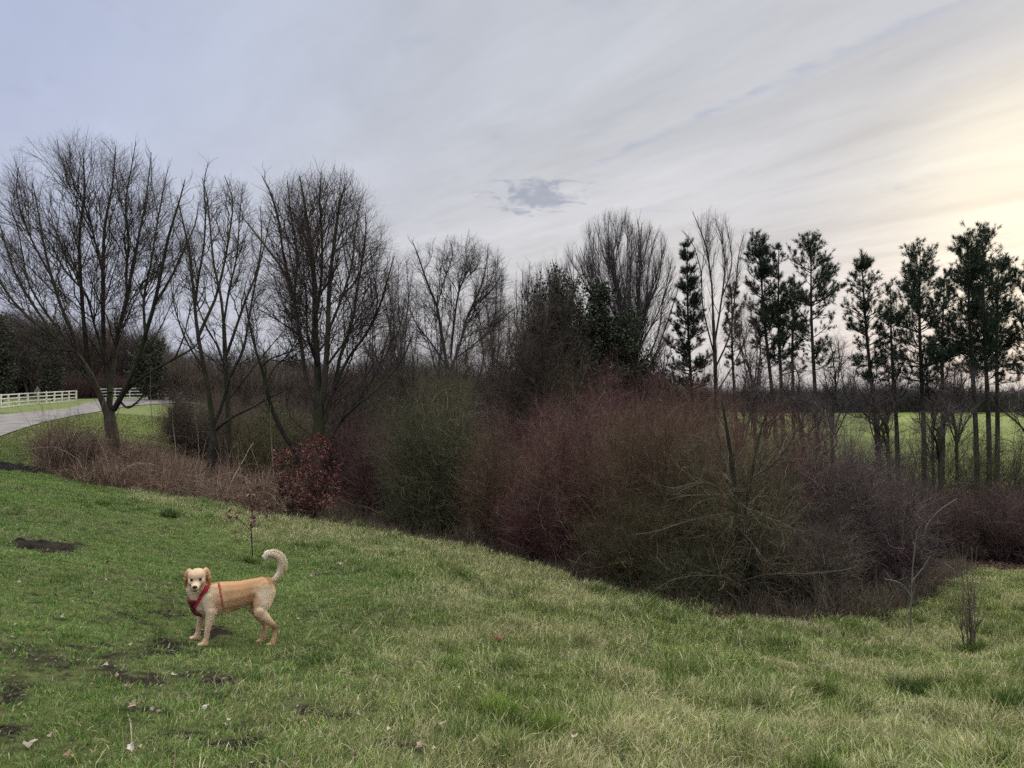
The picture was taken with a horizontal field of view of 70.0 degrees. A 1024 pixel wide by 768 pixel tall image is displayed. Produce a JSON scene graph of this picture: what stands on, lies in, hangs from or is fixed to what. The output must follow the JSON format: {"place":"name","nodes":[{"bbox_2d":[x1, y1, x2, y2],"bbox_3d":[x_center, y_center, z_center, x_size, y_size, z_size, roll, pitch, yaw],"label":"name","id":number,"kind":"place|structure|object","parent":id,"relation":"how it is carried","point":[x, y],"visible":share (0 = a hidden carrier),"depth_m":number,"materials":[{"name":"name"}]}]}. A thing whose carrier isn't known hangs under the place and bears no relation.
{"place":"outdoors","nodes":[
{"label":"outdoors","id":0,"kind":"place"},
{"bbox_2d":[0,399,193,435],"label":"path","id":1,"kind":"structure","parent":0,"point":[9,422],"depth_m":44.24,"materials":[{"name":"concrete"}]},
{"bbox_2d":[0,412,200,463],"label":"grass","id":2,"kind":"structure","parent":0,"point":[122,416],"depth_m":32.10,"materials":[{"name":"green plant"}]},
{"bbox_2d":[0,388,1023,767],"bbox_3d":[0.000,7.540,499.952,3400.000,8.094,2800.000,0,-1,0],"label":"ground","id":3,"kind":"structure","parent":0,"point":[1006,422],"depth_m":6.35,"materials":[{"name":"green plant"}]},
{"bbox_2d":[0,312,21,402],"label":"evergreen tree","id":4,"kind":"object","parent":3,"relation":"on","point":[7,364],"visible":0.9,"depth_m":76.07,"materials":[{"name":"green plant"}]},
{"bbox_2d":[0,302,65,397],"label":"bare tree","id":5,"kind":"object","parent":3,"relation":"on","point":[30,387],"visible":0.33,"depth_m":91.96,"materials":[{"name":"brown plant"}]},
{"bbox_2d":[10,537,75,552],"bbox_3d":[-5.283,1.891,8.337,0.816,0.298,0.816,0,-1,0],"label":"mud patch","id":6,"kind":"object","parent":3,"relation":"on","point":[21,542],"visible":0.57,"depth_m":8.22,"materials":[{"name":"soil"}]},
{"bbox_2d":[27,314,69,400],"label":"evergreen tree","id":7,"kind":"object","parent":3,"relation":"on","point":[56,386],"visible":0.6,"depth_m":79.47,"materials":[{"name":"green plant"}]},
{"bbox_2d":[25,405,116,474],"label":"shrub","id":8,"kind":"object","parent":3,"relation":"on","point":[72,449],"visible":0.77,"depth_m":18.48,"materials":[{"name":"brown plant"}]},
{"bbox_2d":[0,126,214,456],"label":"bare tree","id":9,"kind":"object","parent":3,"relation":"on","point":[109,409],"visible":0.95,"depth_m":21.53,"materials":[{"name":"brown plant"}]},
{"bbox_2d":[55,359,203,399],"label":"hedge","id":10,"kind":"object","parent":3,"relation":"on","point":[86,389],"visible":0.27,"depth_m":87.45,"materials":[{"name":"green plant"}]},
{"bbox_2d":[123,334,170,399],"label":"evergreen tree","id":11,"kind":"object","parent":3,"relation":"on","point":[144,383],"visible":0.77,"depth_m":75.26,"materials":[{"name":"green plant"}]},
{"bbox_2d":[0,368,336,515],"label":"undergrowth","id":12,"kind":"object","parent":3,"relation":"on","point":[183,479],"visible":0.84,"depth_m":18.05,"materials":[{"name":"brown plant"}]},
{"bbox_2d":[138,362,253,461],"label":"shrub","id":13,"kind":"object","parent":3,"relation":"on","point":[187,430],"visible":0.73,"depth_m":27.54,"materials":[{"name":"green plant"}]},
{"bbox_2d":[167,173,285,480],"bbox_3d":[-8.882,-1.844,22.973,3.505,10.400,3.442,0,-1,0],"label":"bare tree","id":14,"kind":"object","parent":3,"relation":"on","point":[231,285],"visible":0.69,"depth_m":22.97,"materials":[{"name":"brown plant"}]},
{"bbox_2d":[159,151,302,483],"bbox_3d":[-7.644,-1.630,20.697,4.174,9.991,3.424,0,-1,0],"label":"bare tree","id":15,"kind":"object","parent":3,"relation":"on","point":[214,434],"visible":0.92,"depth_m":20.61,"materials":[{"name":"brown plant"}]},
{"bbox_2d":[183,549,286,646],"bbox_3d":[-2.355,1.874,6.284,0.859,0.851,0.359,0,-1,-27],"label":"dog","id":16,"kind":"object","parent":3,"relation":"on","point":[208,601],"visible":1,"depth_m":6.25},
{"bbox_2d":[224,478,270,555],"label":"sapling","id":17,"kind":"object","parent":3,"relation":"on","point":[250,509],"visible":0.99,"depth_m":10.96,"materials":[{"name":"red plant"}]},
{"bbox_2d":[218,377,312,485],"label":"shrub","id":18,"kind":"object","parent":3,"relation":"on","point":[255,439],"visible":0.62,"depth_m":23.64,"materials":[{"name":"brown plant"}]},
{"bbox_2d":[269,431,344,519],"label":"beech bush","id":19,"kind":"object","parent":3,"relation":"on","point":[293,494],"visible":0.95,"depth_m":15.68,"materials":[{"name":"red plant"}]},
{"bbox_2d":[225,157,422,504],"bbox_3d":[-5.179,-1.347,20.156,5.184,9.695,4.755,0,-1,-16],"label":"bare tree","id":20,"kind":"object","parent":3,"relation":"on","point":[304,240],"visible":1,"depth_m":19.75,"materials":[{"name":"brown plant"}]},
{"bbox_2d":[256,335,410,494],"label":"shrub","id":21,"kind":"object","parent":3,"relation":"on","point":[336,417],"visible":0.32,"depth_m":24.76,"materials":[{"name":"brown plant"}]},
{"bbox_2d":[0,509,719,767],"bbox_3d":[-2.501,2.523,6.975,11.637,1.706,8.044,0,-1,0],"label":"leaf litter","id":22,"kind":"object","parent":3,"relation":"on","point":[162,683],"visible":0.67,"depth_m":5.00,"materials":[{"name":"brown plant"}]},
{"bbox_2d":[308,395,419,519],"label":"shrub","id":23,"kind":"object","parent":3,"relation":"on","point":[360,488],"visible":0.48,"depth_m":17.68,"materials":[{"name":"green plant"}]},
{"bbox_2d":[348,260,419,460],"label":"bare tree","id":24,"kind":"object","parent":3,"relation":"on","point":[379,343],"visible":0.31,"depth_m":26.91,"materials":[{"name":"brown plant"}]},
{"bbox_2d":[372,248,431,421],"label":"bare tree","id":25,"kind":"object","parent":3,"relation":"on","point":[408,287],"visible":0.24,"depth_m":30.46,"materials":[{"name":"brown plant"}]},
{"bbox_2d":[369,331,437,512],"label":"shrub","id":26,"kind":"object","parent":3,"relation":"on","point":[403,366],"visible":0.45,"depth_m":21.69,"materials":[{"name":"brown plant"}]},
{"bbox_2d":[336,314,471,511],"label":"shrub","id":27,"kind":"object","parent":3,"relation":"on","point":[359,407],"visible":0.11,"depth_m":22.44,"materials":[{"name":"brown plant"}]},
{"bbox_2d":[129,339,728,435],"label":"wooded ridge","id":28,"kind":"structure","parent":3,"relation":"on","point":[245,387],"depth_m":77.56,"materials":[{"name":"brown plant"}]},
{"bbox_2d":[348,353,521,537],"bbox_3d":[-1.652,1.575,16.219,4.268,4.757,3.800,0,-1,0],"label":"shrub","id":29,"kind":"object","parent":3,"relation":"on","point":[423,468],"visible":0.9,"depth_m":15.82,"materials":[{"name":"green plant"}]},
{"bbox_2d":[413,248,472,417],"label":"bare tree","id":30,"kind":"object","parent":3,"relation":"on","point":[438,335],"visible":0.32,"depth_m":31.40,"materials":[{"name":"brown plant"}]},
{"bbox_2d":[191,376,723,487],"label":"scrub","id":31,"kind":"object","parent":3,"relation":"on","point":[223,448],"visible":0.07,"depth_m":41.61,"materials":[{"name":"brown plant"}]},
{"bbox_2d":[392,230,524,418],"bbox_3d":[-1.991,-0.211,27.069,5.062,11.136,4.525,0,-1,0],"label":"bare tree","id":32,"kind":"object","parent":3,"relation":"on","point":[489,287],"visible":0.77,"depth_m":26.78,"materials":[{"name":"brown plant"}]},
{"bbox_2d":[428,311,499,454],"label":"bare tree","id":33,"kind":"object","parent":3,"relation":"on","point":[465,353],"visible":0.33,"depth_m":23.44,"materials":[{"name":"brown plant"}]},
{"bbox_2d":[386,248,559,464],"bbox_3d":[-0.724,0.343,21.451,5.309,9.037,5.225,0,-1,0],"label":"shrub","id":34,"kind":"object","parent":3,"relation":"on","point":[504,389],"visible":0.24,"depth_m":20.98,"materials":[{"name":"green plant"}]},
{"bbox_2d":[440,401,547,548],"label":"shrub","id":35,"kind":"object","parent":3,"relation":"on","point":[484,483],"visible":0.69,"depth_m":14.47,"materials":[{"name":"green plant"}]},
{"bbox_2d":[468,316,532,443],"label":"bare tree","id":36,"kind":"object","parent":3,"relation":"on","point":[503,365],"visible":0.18,"depth_m":22.54,"materials":[{"name":"brown plant"}]},
{"bbox_2d":[469,685,533,719],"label":"grass tuft","id":37,"kind":"object","parent":3,"relation":"on","point":[497,701],"visible":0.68,"depth_m":4.92,"materials":[{"name":"green plant"}]},
{"bbox_2d":[490,256,547,379],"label":"bare tree","id":38,"kind":"object","parent":3,"relation":"on","point":[529,282],"visible":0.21,"depth_m":27.48,"materials":[{"name":"brown plant"}]},
{"bbox_2d":[457,378,587,539],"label":"shrub","id":39,"kind":"object","parent":3,"relation":"on","point":[499,435],"visible":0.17,"depth_m":16.60,"materials":[{"name":"red plant"}]},
{"bbox_2d":[28,432,1023,624],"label":"leaf litter","id":40,"kind":"object","parent":3,"relation":"on","point":[716,609],"visible":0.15,"depth_m":12.55,"materials":[{"name":"brown plant"}]},
{"bbox_2d":[484,470,602,569],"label":"shrub","id":41,"kind":"object","parent":3,"relation":"on","point":[519,539],"visible":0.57,"depth_m":13.28,"materials":[{"name":"brown plant"}]},
{"bbox_2d":[515,705,575,735],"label":"grass tuft","id":42,"kind":"object","parent":3,"relation":"on","point":[553,721],"visible":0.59,"depth_m":4.50,"materials":[{"name":"green plant"}]},
{"bbox_2d":[510,249,588,334],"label":"bare tree","id":43,"kind":"object","parent":3,"relation":"on","point":[546,278],"visible":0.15,"depth_m":30.64,"materials":[{"name":"brown plant"}]},
{"bbox_2d":[507,277,606,439],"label":"bare tree","id":44,"kind":"object","parent":3,"relation":"on","point":[539,372],"visible":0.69,"depth_m":20.63,"materials":[{"name":"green plant"}]},
{"bbox_2d":[491,332,625,472],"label":"shrub","id":45,"kind":"object","parent":3,"relation":"on","point":[526,408],"visible":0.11,"depth_m":19.44,"materials":[{"name":"brown plant"}]},
{"bbox_2d":[517,262,619,450],"bbox_3d":[1.693,0.427,22.457,3.282,8.211,2.644,0,-1,0],"label":"ivy clad tree","id":46,"kind":"object","parent":3,"relation":"on","point":[588,332],"visible":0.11,"depth_m":22.02,"materials":[{"name":"green plant"}]},
{"bbox_2d":[478,345,662,577],"bbox_3d":[1.268,1.665,13.524,3.829,4.891,3.396,0,-1,-28],"label":"shrub","id":47,"kind":"object","parent":3,"relation":"on","point":[560,472],"visible":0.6,"depth_m":13.34,"materials":[{"name":"brown plant"}]},
{"bbox_2d":[564,277,634,425],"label":"evergreen tree","id":48,"kind":"object","parent":3,"relation":"on","point":[602,296],"visible":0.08,"depth_m":22.67,"materials":[{"name":"green plant"}]},
{"bbox_2d":[522,344,691,535],"bbox_3d":[1.922,1.618,16.514,4.884,5.270,3.832,0,-1,16],"label":"shrub","id":49,"kind":"object","parent":3,"relation":"on","point":[591,404],"visible":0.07,"depth_m":16.16,"materials":[{"name":"red plant"}]},
{"bbox_2d":[244,479,976,620],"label":"undergrowth","id":50,"kind":"object","parent":3,"relation":"on","point":[890,599],"visible":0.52,"depth_m":11.46,"materials":[{"name":"brown plant"}]},
{"bbox_2d":[558,206,680,371],"bbox_3d":[3.825,-0.841,26.178,4.510,11.251,4.482,0,-1,18],"label":"bare tree","id":51,"kind":"object","parent":3,"relation":"on","point":[641,304],"visible":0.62,"depth_m":25.56,"materials":[{"name":"brown plant"}]},
{"bbox_2d":[601,300,681,436],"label":"evergreen tree","id":52,"kind":"object","parent":3,"relation":"on","point":[630,349],"visible":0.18,"depth_m":23.04,"materials":[{"name":"green plant"}]},
{"bbox_2d":[559,320,723,469],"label":"shrub","id":53,"kind":"object","parent":3,"relation":"on","point":[610,382],"visible":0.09,"depth_m":19.26,"materials":[{"name":"brown plant"}]},
{"bbox_2d":[562,465,729,593],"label":"shrub","id":54,"kind":"object","parent":3,"relation":"on","point":[629,562],"visible":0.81,"depth_m":11.70,"materials":[{"name":"green plant"}]},
{"bbox_2d":[565,378,749,581],"bbox_3d":[2.630,1.881,12.795,3.563,4.259,3.041,0,-1,0],"label":"shrub","id":55,"kind":"object","parent":3,"relation":"on","point":[661,476],"visible":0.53,"depth_m":12.38,"materials":[{"name":"brown plant"}]},
{"bbox_2d":[637,330,700,436],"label":"bare tree","id":56,"kind":"object","parent":3,"relation":"on","point":[663,363],"visible":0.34,"depth_m":23.31,"materials":[{"name":"brown plant"}]},
{"bbox_2d":[591,353,756,530],"bbox_3d":[3.638,1.744,15.610,3.538,5.069,3.379,0,-1,42],"label":"shrub","id":57,"kind":"object","parent":3,"relation":"on","point":[698,412],"visible":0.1,"depth_m":15.24,"materials":[{"name":"red plant"}]},
{"bbox_2d":[663,236,715,442],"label":"pine tree","id":58,"kind":"object","parent":3,"relation":"on","point":[694,300],"visible":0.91,"depth_m":26.91,"materials":[{"name":"green plant"}]},
{"bbox_2d":[635,518,752,604],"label":"shrub","id":59,"kind":"object","parent":3,"relation":"on","point":[714,584],"visible":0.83,"depth_m":11.09,"materials":[{"name":"brown plant"}]},
{"bbox_2d":[631,346,763,488],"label":"shrub","id":60,"kind":"object","parent":3,"relation":"on","point":[736,413],"visible":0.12,"depth_m":19.30,"materials":[{"name":"brown plant"}]},
{"bbox_2d":[679,204,754,439],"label":"bare tree","id":61,"kind":"object","parent":3,"relation":"on","point":[713,332],"visible":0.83,"depth_m":26.95,"materials":[{"name":"brown plant"}]},
{"bbox_2d":[720,281,743,448],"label":"pine tree","id":62,"kind":"object","parent":3,"relation":"on","point":[729,355],"visible":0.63,"depth_m":27.93,"materials":[{"name":"green plant"}]},
{"bbox_2d":[710,354,771,479],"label":"bare tree","id":63,"kind":"object","parent":3,"relation":"on","point":[744,390],"visible":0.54,"depth_m":23.20,"materials":[{"name":"brown plant"}]},
{"bbox_2d":[626,392,862,612],"bbox_3d":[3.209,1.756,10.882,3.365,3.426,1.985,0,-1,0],"label":"thorn tree","id":64,"kind":"object","parent":3,"relation":"on","point":[737,519],"visible":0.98,"depth_m":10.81,"materials":[{"name":"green plant"}]},
{"bbox_2d":[715,291,784,463],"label":"bare tree","id":65,"kind":"object","parent":3,"relation":"on","point":[740,345],"visible":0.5,"depth_m":24.90,"materials":[{"name":"brown plant"}]},
{"bbox_2d":[738,228,793,444],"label":"pine tree","id":66,"kind":"object","parent":3,"relation":"on","point":[761,252],"visible":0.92,"depth_m":24.95,"materials":[{"name":"green plant"}]},
{"bbox_2d":[732,369,806,480],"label":"bare tree","id":67,"kind":"object","parent":3,"relation":"on","point":[759,397],"visible":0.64,"depth_m":20.76,"materials":[{"name":"brown plant"}]},
{"bbox_2d":[754,241,808,458],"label":"pine tree","id":68,"kind":"object","parent":3,"relation":"on","point":[783,309],"visible":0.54,"depth_m":25.53,"materials":[{"name":"green plant"}]},
{"bbox_2d":[719,376,855,565],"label":"shrub","id":69,"kind":"object","parent":3,"relation":"on","point":[797,456],"visible":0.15,"depth_m":13.13,"materials":[{"name":"brown plant"}]},
{"bbox_2d":[714,394,863,521],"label":"shrub","id":70,"kind":"object","parent":3,"relation":"on","point":[779,439],"visible":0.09,"depth_m":16.13,"materials":[{"name":"brown plant"}]},
{"bbox_2d":[758,352,836,470],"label":"bare tree","id":71,"kind":"object","parent":3,"relation":"on","point":[798,386],"visible":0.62,"depth_m":21.73,"materials":[{"name":"brown plant"}]},
{"bbox_2d":[767,230,849,444],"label":"pine tree","id":72,"kind":"object","parent":3,"relation":"on","point":[825,275],"visible":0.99,"depth_m":24.41,"materials":[{"name":"green plant"}]},
{"bbox_2d":[733,500,910,612],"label":"shrub","id":73,"kind":"object","parent":3,"relation":"on","point":[829,562],"visible":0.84,"depth_m":11.11,"materials":[{"name":"brown plant"}]},
{"bbox_2d":[782,389,864,482],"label":"bare tree","id":74,"kind":"object","parent":3,"relation":"on","point":[824,411],"visible":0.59,"depth_m":19.88,"materials":[{"name":"brown plant"}]},
{"bbox_2d":[737,376,931,585],"bbox_3d":[5.639,1.880,12.914,2.867,4.231,3.002,0,-1,-43],"label":"shrub","id":75,"kind":"object","parent":3,"relation":"on","point":[835,498],"visible":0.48,"depth_m":12.48,"materials":[{"name":"brown plant"}]},
{"bbox_2d":[804,325,876,467],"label":"bare tree","id":76,"kind":"object","parent":3,"relation":"on","point":[840,365],"visible":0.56,"depth_m":26.08,"materials":[{"name":"brown plant"}]},
{"bbox_2d":[769,381,916,514],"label":"shrub","id":77,"kind":"object","parent":3,"relation":"on","point":[858,441],"visible":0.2,"depth_m":20.89,"materials":[{"name":"brown plant"}]},
{"bbox_2d":[671,374,1023,412],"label":"wood","id":78,"kind":"object","parent":3,"relation":"on","point":[917,389],"visible":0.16,"depth_m":224.03,"materials":[{"name":"brown plant"}]},
{"bbox_2d":[839,248,896,493],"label":"pine tree","id":79,"kind":"object","parent":3,"relation":"on","point":[862,265],"visible":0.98,"depth_m":23.91,"materials":[{"name":"green plant"}]},
{"bbox_2d":[830,369,915,523],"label":"bare tree","id":80,"kind":"object","parent":3,"relation":"on","point":[873,411],"visible":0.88,"depth_m":21.69,"materials":[{"name":"brown plant"}]},
{"bbox_2d":[731,414,1023,527],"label":"scrub","id":81,"kind":"object","parent":3,"relation":"on","point":[913,468],"visible":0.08,"depth_m":30.68,"materials":[{"name":"brown plant"}]},
{"bbox_2d":[825,412,942,559],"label":"shrub","id":82,"kind":"object","parent":3,"relation":"on","point":[891,482],"visible":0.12,"depth_m":16.69,"materials":[{"name":"brown plant"}]},
{"bbox_2d":[798,436,978,597],"bbox_3d":[6.396,2.420,12.594,2.825,3.119,2.475,0,-1,25],"label":"shrub","id":83,"kind":"object","parent":3,"relation":"on","point":[901,553],"visible":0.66,"depth_m":12.20,"materials":[{"name":"brown plant"}]},
{"bbox_2d":[844,336,934,490],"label":"bare tree","id":84,"kind":"object","parent":3,"relation":"on","point":[894,385],"visible":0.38,"depth_m":23.90,"materials":[{"name":"brown plant"}]},
{"bbox_2d":[873,276,911,488],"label":"pine tree","id":85,"kind":"object","parent":3,"relation":"on","point":[887,287],"visible":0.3,"depth_m":26.48,"materials":[{"name":"green plant"}]},
{"bbox_2d":[884,668,933,696],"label":"grass tuft","id":86,"kind":"object","parent":3,"relation":"on","point":[905,684],"visible":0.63,"depth_m":6.55,"materials":[{"name":"green plant"}]},
{"bbox_2d":[872,236,959,500],"bbox_3d":[13.044,-0.092,23.438,3.294,9.280,2.612,0,-1,0],"label":"pine tree","id":87,"kind":"object","parent":3,"relation":"on","point":[914,277],"visible":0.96,"depth_m":23.31,"materials":[{"name":"green plant"}]},
{"bbox_2d":[853,388,1018,530],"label":"shrub","id":88,"kind":"object","parent":3,"relation":"on","point":[922,472],"visible":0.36,"depth_m":21.29,"materials":[{"name":"brown plant"}]},
{"bbox_2d":[892,392,980,514],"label":"bare tree","id":89,"kind":"object","parent":3,"relation":"on","point":[939,438],"visible":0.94,"depth_m":19.46,"materials":[{"name":"brown plant"}]},
{"bbox_2d":[896,337,982,481],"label":"bare tree","id":90,"kind":"object","parent":3,"relation":"on","point":[932,390],"visible":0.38,"depth_m":24.87,"materials":[{"name":"brown plant"}]},
{"bbox_2d":[921,267,961,483],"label":"pine tree","id":91,"kind":"object","parent":3,"relation":"on","point":[954,290],"visible":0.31,"depth_m":25.95,"materials":[{"name":"green plant"}]},
{"bbox_2d":[889,452,1006,560],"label":"shrub","id":92,"kind":"object","parent":3,"relation":"on","point":[960,534],"visible":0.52,"depth_m":17.54,"materials":[{"name":"brown plant"}]},
{"bbox_2d":[926,357,999,501],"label":"bare tree","id":93,"kind":"object","parent":3,"relation":"on","point":[958,389],"visible":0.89,"depth_m":21.44,"materials":[{"name":"brown plant"}]},
{"bbox_2d":[939,541,992,650],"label":"stem clump","id":94,"kind":"object","parent":3,"relation":"on","point":[968,621],"visible":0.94,"depth_m":8.80,"materials":[{"name":"brown plant"}]},
{"bbox_2d":[920,467,1023,563],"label":"shrub","id":95,"kind":"object","parent":3,"relation":"on","point":[1005,544],"visible":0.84,"depth_m":17.34,"materials":[{"name":"brown plant"}]},
{"bbox_2d":[928,221,1021,508],"bbox_3d":[14.380,-0.333,23.098,2.349,9.804,2.274,0,-1,0],"label":"pine tree","id":96,"kind":"object","parent":3,"relation":"on","point":[973,350],"visible":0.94,"depth_m":22.79,"materials":[{"name":"green plant"}]},
{"bbox_2d":[943,374,1023,540],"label":"shrub","id":97,"kind":"object","parent":3,"relation":"on","point":[1016,463],"visible":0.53,"depth_m":20.75,"materials":[{"name":"brown plant"}]},
{"bbox_2d":[954,220,1023,499],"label":"pine tree","id":98,"kind":"object","parent":3,"relation":"on","point":[997,289],"visible":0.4,"depth_m":23.84,"materials":[{"name":"green plant"}]},
{"bbox_2d":[973,675,1023,713],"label":"grass tuft","id":99,"kind":"object","parent":3,"relation":"on","point":[1003,695],"visible":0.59,"depth_m":5.84,"materials":[{"name":"green plant"}]},
{"bbox_2d":[977,252,1022,492],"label":"pine tree","id":100,"kind":"object","parent":3,"relation":"on","point":[1014,275],"visible":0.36,"depth_m":24.69,"materials":[{"name":"green plant"}]},
{"bbox_2d":[987,368,1023,487],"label":"bare tree","id":101,"kind":"object","parent":3,"relation":"on","point":[1015,411],"visible":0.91,"depth_m":20.48,"materials":[{"name":"brown plant"}]},
{"bbox_2d":[998,260,1023,470],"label":"pine tree","id":102,"kind":"object","parent":3,"relation":"on","point":[1014,335],"visible":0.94,"depth_m":23.07,"materials":[{"name":"green plant"}]},
{"bbox_2d":[0,0,1023,392],"label":"sky","id":103,"kind":"structure","parent":0,"point":[875,127],"materials":[{"name":"grey"}]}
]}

